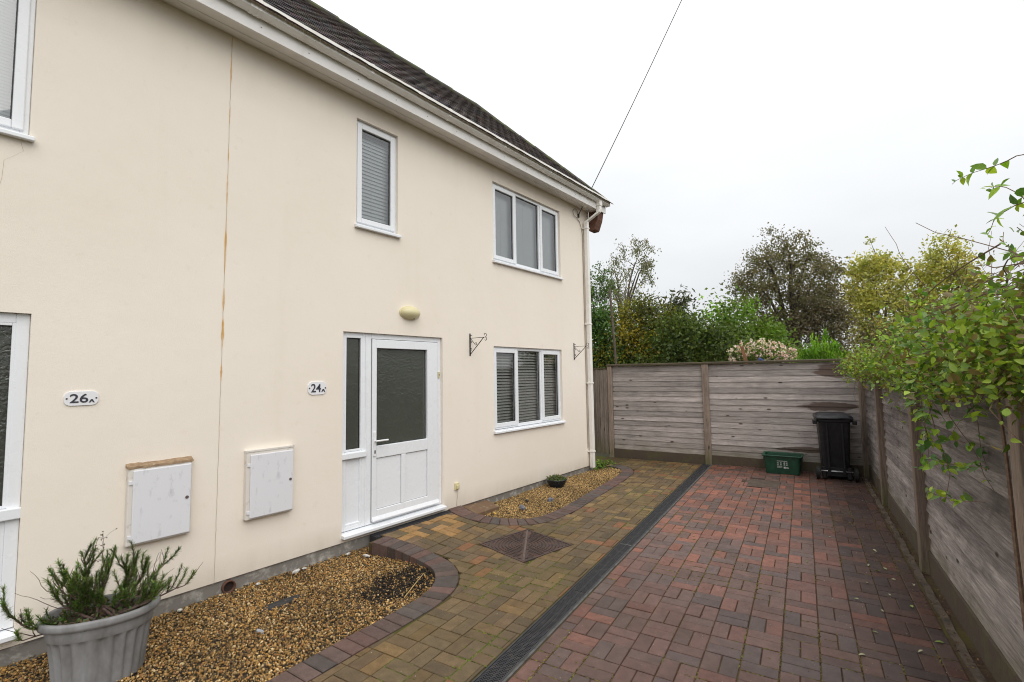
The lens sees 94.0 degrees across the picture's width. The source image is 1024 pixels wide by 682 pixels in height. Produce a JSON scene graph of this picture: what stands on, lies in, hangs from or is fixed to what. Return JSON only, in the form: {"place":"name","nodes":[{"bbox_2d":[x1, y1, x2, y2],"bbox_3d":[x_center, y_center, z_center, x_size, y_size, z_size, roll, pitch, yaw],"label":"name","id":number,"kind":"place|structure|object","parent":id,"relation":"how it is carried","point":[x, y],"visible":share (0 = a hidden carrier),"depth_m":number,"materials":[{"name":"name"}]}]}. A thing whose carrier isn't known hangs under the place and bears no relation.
{"place":"outdoors","nodes":[
{"label":"outdoors","id":0,"kind":"place"},
{"bbox_2d":[0,546,434,681],"bbox_3d":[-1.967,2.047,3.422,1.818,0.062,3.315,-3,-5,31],"label":"gravel","id":1,"kind":"structure","parent":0,"point":[354,561],"depth_m":3.45,"materials":[{"name":"beige gravel"}]},
{"bbox_2d":[36,591,160,681],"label":"fluted planter","id":2,"kind":"object","parent":1,"relation":"on","point":[111,649],"visible":0.71,"depth_m":2.77,"materials":[{"name":"plastic"}]},
{"bbox_2d":[0,528,200,643],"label":"rosemary bush","id":3,"kind":"object","parent":2,"relation":"on","point":[81,596],"visible":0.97,"depth_m":2.89,"materials":[{"name":"green plant"}]},
{"bbox_2d":[256,594,300,612],"bbox_3d":[-1.818,2.062,3.756,0.114,0.026,0.371,-4,-5,40],"label":"weed membrane","id":4,"kind":"object","parent":1,"relation":"on","point":[278,603],"visible":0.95,"depth_m":3.75,"materials":[{"name":"grey fabric"}]},
{"bbox_2d":[359,564,433,605],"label":"dark soil crumbs","id":5,"kind":"object","parent":1,"relation":"on","point":[384,586],"visible":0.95,"depth_m":4.04,"materials":[{"name":"soil"}]},
{"bbox_2d":[309,456,701,681],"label":"footpath","id":6,"kind":"structure","parent":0,"point":[427,645],"depth_m":4.05,"materials":[{"name":"brick"}]},
{"bbox_2d":[370,510,451,541],"bbox_3d":[-1.100,2.121,5.411,0.115,0.134,1.100,-4,-5,39],"label":"threshold drain","id":7,"kind":"object","parent":6,"relation":"on","point":[376,536],"visible":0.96,"depth_m":5.30,"materials":[{"name":"grey metal"}]},
{"bbox_2d":[377,486,671,681],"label":"path moss","id":8,"kind":"object","parent":6,"relation":"on","point":[489,641],"visible":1,"depth_m":3.85,"materials":[{"name":"green plant"}]},
{"bbox_2d":[479,529,571,562],"bbox_3d":[0.138,2.108,4.864,0.670,0.085,0.670,3,-5,-41],"label":"manhole cover","id":9,"kind":"object","parent":6,"relation":"on","point":[525,545],"visible":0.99,"depth_m":4.84,"materials":[{"name":"metal"}]},
{"bbox_2d":[485,464,621,518],"bbox_3d":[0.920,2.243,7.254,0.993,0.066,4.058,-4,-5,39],"label":"gravel","id":10,"kind":"structure","parent":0,"point":[570,486],"depth_m":6.83,"materials":[{"name":"beige gravel"}]},
{"bbox_2d":[463,500,498,514],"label":"paving slab","id":11,"kind":"structure","parent":10,"relation":"on","point":[484,507],"depth_m":6.14,"materials":[{"name":"beige stone"}]},
{"bbox_2d":[546,474,566,488],"bbox_3d":[0.688,2.151,7.368,0.331,0.210,0.332,-3,-5,31],"label":"bowl pot","id":12,"kind":"object","parent":10,"relation":"on","point":[556,481],"visible":1,"depth_m":7.28,"materials":[{"name":"black ceramic"}]},
{"bbox_2d":[593,459,616,469],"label":"corner weeds","id":13,"kind":"object","parent":10,"relation":"on","point":[600,463],"visible":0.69,"depth_m":8.97,"materials":[{"name":"green plant"}]},
{"bbox_2d":[594,452,633,472],"bbox_3d":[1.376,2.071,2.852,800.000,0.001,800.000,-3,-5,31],"label":"ground","id":14,"kind":"structure","parent":0,"point":[602,454],"depth_m":10.95,"materials":[{"name":"soil"}]},
{"bbox_2d":[0,0,612,668],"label":"semi detached house","id":15,"kind":"structure","parent":14,"relation":"on","point":[208,268],"depth_m":4.26,"materials":[{"name":"beige paint"}]},
{"bbox_2d":[0,0,16,117],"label":"venetian blind","id":16,"kind":"object","parent":15,"relation":"attached to","point":[7,20],"depth_m":3.24,"materials":[{"name":"white plastic"}]},
{"bbox_2d":[0,312,29,643],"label":"front door","id":17,"kind":"structure","parent":15,"relation":"in","point":[10,510],"depth_m":3.08,"materials":[{"name":"white plastic"}]},
{"bbox_2d":[0,0,35,142],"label":"window","id":18,"kind":"structure","parent":15,"relation":"in","point":[16,126],"depth_m":3.21,"materials":[{"name":"white plastic"}]},
{"bbox_2d":[63,391,98,405],"bbox_3d":[-2.997,0.399,3.325,0.012,0.100,0.185,-4,-5,39],"label":"number plate","id":19,"kind":"object","parent":15,"relation":"attached to","point":[75,398],"visible":1,"depth_m":3.32,"materials":[{"name":"white ceramic"}]},
{"bbox_2d":[123,456,193,546],"bbox_3d":[-2.673,1.201,3.623,0.090,0.591,0.417,-4,-5,39],"label":"meter box","id":20,"kind":"object","parent":15,"relation":"attached to","point":[158,500],"visible":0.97,"depth_m":3.58,"materials":[{"name":"grey plastic"}]},
{"bbox_2d":[131,463,191,543],"bbox_3d":[-2.640,1.218,3.608,0.014,0.526,0.369,-4,-5,39],"label":"door","id":21,"kind":"structure","parent":20,"relation":"in","point":[160,507],"depth_m":3.59,"materials":[{"name":"white plastic"}]},
{"bbox_2d":[243,445,294,520],"bbox_3d":[-2.160,1.248,4.251,0.090,0.588,0.418,-4,-5,39],"label":"meter box","id":22,"kind":"object","parent":15,"relation":"attached to","point":[268,483],"visible":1,"depth_m":4.20,"materials":[{"name":"grey plastic"}]},
{"bbox_2d":[249,450,293,518],"bbox_3d":[-2.127,1.259,4.236,0.014,0.536,0.374,-4,-5,39],"label":"door","id":23,"kind":"structure","parent":22,"relation":"in","point":[271,489],"depth_m":4.22,"materials":[{"name":"white plastic"}]},
{"bbox_2d":[307,381,326,394],"bbox_3d":[-1.903,0.460,4.668,0.012,0.130,0.194,-4,-5,39],"label":"number plate","id":24,"kind":"object","parent":15,"relation":"attached to","point":[317,388],"visible":1,"depth_m":4.66,"materials":[{"name":"white ceramic"}]},
{"bbox_2d":[362,131,388,224],"bbox_3d":[-1.616,-1.828,5.461,0.050,1.165,0.520,-4,-5,39],"label":"venetian blind","id":25,"kind":"object","parent":15,"relation":"attached to","point":[369,202],"visible":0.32,"depth_m":5.51,"materials":[{"name":"white plastic"}]},
{"bbox_2d":[354,120,401,238],"bbox_3d":[-1.529,-1.810,5.388,0.151,1.221,0.594,-4,-5,39],"label":"window","id":26,"kind":"structure","parent":15,"relation":"in","point":[389,230],"depth_m":5.39,"materials":[{"name":"white plastic"}]},
{"bbox_2d":[341,332,446,539],"bbox_3d":[-1.311,0.973,5.405,0.165,2.088,1.385,-4,-5,39],"label":"front door","id":27,"kind":"structure","parent":15,"relation":"in","point":[388,484],"depth_m":5.28,"materials":[{"name":"white plastic"}]},
{"bbox_2d":[399,306,419,319],"bbox_3d":[-1.166,-0.331,5.577,0.100,0.164,0.300,-4,-5,39],"label":"wall lamp","id":28,"kind":"object","parent":15,"relation":"attached to","point":[409,313],"visible":1,"depth_m":5.53,"materials":[{"name":"beige plastic"}]},
{"bbox_2d":[454,482,459,497],"bbox_3d":[-0.686,1.931,6.014,0.040,0.285,0.070,-4,-5,39],"label":"outdoor socket","id":29,"kind":"object","parent":15,"relation":"attached to","point":[456,486],"visible":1,"depth_m":6.01,"materials":[{"name":"beige plastic"}]},
{"bbox_2d":[469,333,486,355],"bbox_3d":[-0.443,0.040,6.271,0.306,0.295,0.020,-4,-5,39],"label":"basket bracket","id":30,"kind":"object","parent":15,"relation":"attached to","point":[470,342],"visible":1,"depth_m":6.35,"materials":[{"name":"black metal"}]},
{"bbox_2d":[495,191,553,270],"bbox_3d":[0.168,-1.699,7.648,0.051,1.145,1.720,-4,-5,39],"label":"venetian blind","id":31,"kind":"object","parent":15,"relation":"attached to","point":[525,234],"visible":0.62,"depth_m":7.65,"materials":[{"name":"white"}]},
{"bbox_2d":[496,351,555,422],"bbox_3d":[0.190,0.704,7.461,0.051,1.165,1.710,-4,-5,39],"label":"venetian blind","id":32,"kind":"object","parent":15,"relation":"attached to","point":[503,393],"visible":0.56,"depth_m":7.45,"materials":[{"name":"white plastic"}]},
{"bbox_2d":[492,183,563,279],"bbox_3d":[0.255,-1.681,7.575,0.151,1.201,1.794,-4,-5,39],"label":"window","id":33,"kind":"structure","parent":15,"relation":"in","point":[512,262],"depth_m":7.67,"materials":[{"name":"white plastic"}]},
{"bbox_2d":[494,346,565,433],"bbox_3d":[0.278,0.722,7.388,0.151,1.222,1.784,-4,-5,39],"label":"window","id":34,"kind":"structure","parent":15,"relation":"in","point":[508,426],"depth_m":7.44,"materials":[{"name":"white plastic"}]},
{"bbox_2d":[573,208,587,436],"bbox_3d":[1.233,-0.249,8.570,0.044,4.307,0.328,-4,-5,39],"label":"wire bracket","id":35,"kind":"object","parent":15,"relation":"attached to","point":[578,215],"visible":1,"depth_m":8.71,"materials":[{"name":"white metal"}]},
{"bbox_2d":[580,0,681,211],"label":"telephone wire","id":36,"kind":"object","parent":35,"relation":"attached to","point":[635,97],"visible":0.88,"depth_m":8.87,"materials":[{"name":"grey"}]},
{"bbox_2d":[573,343,588,359],"bbox_3d":[1.206,0.174,8.290,0.306,0.295,0.020,-4,-5,39],"label":"basket bracket","id":37,"kind":"object","parent":15,"relation":"attached to","point":[578,351],"visible":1,"depth_m":8.36,"materials":[{"name":"black metal"}]},
{"bbox_2d":[266,536,458,681],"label":"brick edging","id":38,"kind":"object","parent":14,"relation":"on","point":[444,585],"visible":0.75,"depth_m":3.47,"materials":[{"name":"brown brick"}]},
{"bbox_2d":[448,465,632,525],"bbox_3d":[0.945,2.237,7.091,1.219,0.210,4.247,-4,-5,41],"label":"brick edging","id":39,"kind":"object","parent":14,"relation":"on","point":[573,506],"visible":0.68,"depth_m":5.92,"materials":[{"name":"brick"}]},
{"bbox_2d":[590,261,626,316],"bbox_3d":[3.391,0.028,18.229,1.551,6.228,1.839,3,-5,-42],"label":"ivy tree","id":40,"kind":"object","parent":14,"relation":"on","point":[601,289],"visible":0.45,"depth_m":18.14,"materials":[{"name":"green plant"}]},
{"bbox_2d":[591,289,630,428],"bbox_3d":[2.429,0.646,12.756,1.867,4.083,2.670,-3,-5,31],"label":"laurel bush","id":41,"kind":"object","parent":14,"relation":"on","point":[599,321],"visible":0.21,"depth_m":12.36,"materials":[{"name":"green plant"}]},
{"bbox_2d":[609,287,617,366],"bbox_3d":[2.516,0.255,11.646,0.237,3.166,0.060,-3,-5,31],"label":"garden pole","id":42,"kind":"object","parent":14,"relation":"on","point":[613,333],"visible":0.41,"depth_m":11.69,"materials":[{"name":"brown wood"}]},
{"bbox_2d":[604,234,661,331],"bbox_3d":[5.211,-0.629,20.706,2.468,7.829,2.186,-1,-4,-1],"label":"slender tree","id":43,"kind":"object","parent":14,"relation":"on","point":[644,266],"visible":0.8,"depth_m":20.60,"materials":[{"name":"green plant"}]},
{"bbox_2d":[592,283,699,392],"bbox_3d":[3.668,0.473,12.896,3.707,4.411,4.082,-3,-5,31],"label":"hedge shrub","id":44,"kind":"object","parent":14,"relation":"on","point":[641,309],"visible":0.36,"depth_m":12.40,"materials":[{"name":"green plant"}]},
{"bbox_2d":[650,285,704,349],"bbox_3d":[4.647,0.552,13.502,3.231,4.315,2.274,-3,-5,31],"label":"hedge shrub","id":45,"kind":"object","parent":14,"relation":"on","point":[686,300],"visible":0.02,"depth_m":13.33,"materials":[{"name":"green plant"}]},
{"bbox_2d":[604,294,778,367],"bbox_3d":[4.231,0.748,11.401,3.883,3.645,2.831,-3,-5,31],"label":"hedge shrub","id":46,"kind":"object","parent":14,"relation":"on","point":[684,330],"visible":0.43,"depth_m":11.03,"materials":[{"name":"green plant"}]},
{"bbox_2d":[689,280,802,364],"bbox_3d":[5.672,0.507,12.059,3.297,4.168,3.373,-3,-5,31],"label":"hedge shrub","id":47,"kind":"object","parent":14,"relation":"on","point":[769,335],"visible":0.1,"depth_m":11.66,"materials":[{"name":"green plant"}]},
{"bbox_2d":[721,330,803,363],"bbox_3d":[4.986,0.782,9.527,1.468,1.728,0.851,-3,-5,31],"label":"rose bush","id":48,"kind":"object","parent":14,"relation":"on","point":[769,349],"visible":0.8,"depth_m":9.50,"materials":[{"name":"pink plant"}]},
{"bbox_2d":[740,346,747,363],"bbox_3d":[4.613,0.649,9.290,0.268,1.114,0.060,-3,-5,31],"label":"wooden stake","id":49,"kind":"object","parent":48,"relation":"attached to","point":[743,353],"visible":0.36,"depth_m":9.33,"materials":[{"name":"orange wood"}]},
{"bbox_2d":[766,320,811,359],"bbox_3d":[7.879,1.009,13.806,3.013,3.347,3.579,-3,-5,31],"label":"hedge shrub","id":50,"kind":"object","parent":14,"relation":"on","point":[790,341],"visible":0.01,"depth_m":13.56,"materials":[{"name":"green plant"}]},
{"bbox_2d":[723,222,854,351],"bbox_3d":[13.103,-1.296,22.768,5.568,9.197,4.617,-2,-4,16],"label":"dark leaved tree","id":51,"kind":"object","parent":14,"relation":"on","point":[826,269],"visible":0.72,"depth_m":22.31,"materials":[{"name":"green plant"}]},
{"bbox_2d":[776,277,862,356],"bbox_3d":[13.502,0.192,20.779,3.429,5.934,2.945,-3,-5,31],"label":"russet bush tree","id":52,"kind":"object","parent":14,"relation":"on","point":[817,319],"visible":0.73,"depth_m":20.52,"materials":[{"name":"brown plant"}]},
{"bbox_2d":[795,327,850,362],"bbox_3d":[6.332,1.061,9.643,1.382,2.700,1.212,-3,-5,31],"label":"conifer hedge","id":53,"kind":"object","parent":14,"relation":"on","point":[815,352],"visible":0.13,"depth_m":9.62,"materials":[{"name":"green plant"}]},
{"bbox_2d":[846,306,895,354],"bbox_3d":[7.186,0.811,9.315,1.622,3.138,3.986,-3,-5,31],"label":"bramble patch","id":54,"kind":"object","parent":14,"relation":"on","point":[871,329],"visible":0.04,"depth_m":9.42,"materials":[{"name":"green plant"}]},
{"bbox_2d":[828,236,927,346],"bbox_3d":[20.369,-1.333,26.565,4.394,9.561,3.724,-3,-5,31],"label":"yellow tree","id":55,"kind":"object","parent":14,"relation":"on","point":[867,297],"visible":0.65,"depth_m":26.30,"materials":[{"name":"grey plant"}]},
{"bbox_2d":[891,224,997,320],"bbox_3d":[23.466,-1.484,25.851,4.700,9.665,3.774,-3,-5,31],"label":"yellow tree","id":56,"kind":"object","parent":14,"relation":"on","point":[935,267],"visible":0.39,"depth_m":25.65,"materials":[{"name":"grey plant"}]},
{"bbox_2d":[311,0,1023,352],"label":"sky","id":57,"kind":"structure","parent":0,"point":[844,122],"materials":[{"name":"white"}]},
{"bbox_2d":[507,464,995,681],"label":"driveway","id":58,"kind":"structure","parent":0,"point":[655,612],"depth_m":3.57,"materials":[{"name":"brick"}]},
{"bbox_2d":[472,464,712,681],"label":"channel drain","id":59,"kind":"object","parent":58,"relation":"in","point":[510,661],"visible":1,"depth_m":3.65,"materials":[{"name":"black plastic"}]},
{"bbox_2d":[371,472,957,681],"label":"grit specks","id":60,"kind":"object","parent":58,"relation":"on","point":[716,584],"visible":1,"depth_m":3.87,"materials":[{"name":"beige gravel"}]},
{"bbox_2d":[606,358,864,475],"bbox_3d":[3.906,1.387,8.902,4.410,2.005,0.110,-3,-5,31],"label":"back fence","id":61,"kind":"object","parent":58,"relation":"on","point":[733,413],"visible":0.78,"depth_m":8.85,"materials":[{"name":"grey wood"}]},
{"bbox_2d":[593,368,609,453],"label":"side gate","id":62,"kind":"structure","parent":61,"relation":"attached to","point":[601,413],"depth_m":10.12,"materials":[{"name":"brown wood"}]},
{"bbox_2d":[515,487,962,681],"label":"drive moss","id":63,"kind":"object","parent":58,"relation":"on","point":[739,665],"visible":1,"depth_m":3.24,"materials":[{"name":"green plant"}]},
{"bbox_2d":[742,478,780,488],"bbox_3d":[3.841,2.217,7.333,0.488,0.072,0.608,-3,-5,31],"label":"inspection cover","id":64,"kind":"object","parent":58,"relation":"on","point":[761,483],"visible":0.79,"depth_m":7.33,"materials":[{"name":"metal"}]},
{"bbox_2d":[761,451,803,474],"bbox_3d":[4.591,2.067,8.092,0.604,0.305,0.424,-4,-5,33],"label":"recycling box","id":65,"kind":"object","parent":58,"relation":"on","point":[783,463],"visible":1,"depth_m":7.97,"materials":[{"name":"green plastic"}]},
{"bbox_2d":[812,411,859,481],"bbox_3d":[5.155,1.668,7.649,0.580,1.030,0.626,-3,-5,28],"label":"wheelie bin","id":66,"kind":"object","parent":58,"relation":"on","point":[833,431],"visible":1,"depth_m":7.48,"materials":[{"name":"black plastic"}]},
{"bbox_2d":[862,477,986,681],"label":"concrete edging","id":67,"kind":"object","parent":58,"relation":"on","point":[977,674],"visible":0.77,"depth_m":3.56,"materials":[{"name":"grey concrete"}]},
{"bbox_2d":[859,367,1023,681],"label":"side fence","id":68,"kind":"object","parent":67,"relation":"on","point":[964,550],"visible":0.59,"depth_m":3.07,"materials":[{"name":"grey wood"}]},
{"bbox_2d":[830,154,1023,629],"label":"honeysuckle","id":69,"kind":"object","parent":68,"relation":"attached to","point":[965,348],"visible":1,"depth_m":2.16,"materials":[{"name":"green plant"}]},
{"bbox_2d":[863,476,987,681],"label":"leaf litter","id":70,"kind":"object","parent":58,"relation":"on","point":[948,613],"visible":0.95,"depth_m":3.37,"materials":[{"name":"brown plant"}]}
]}

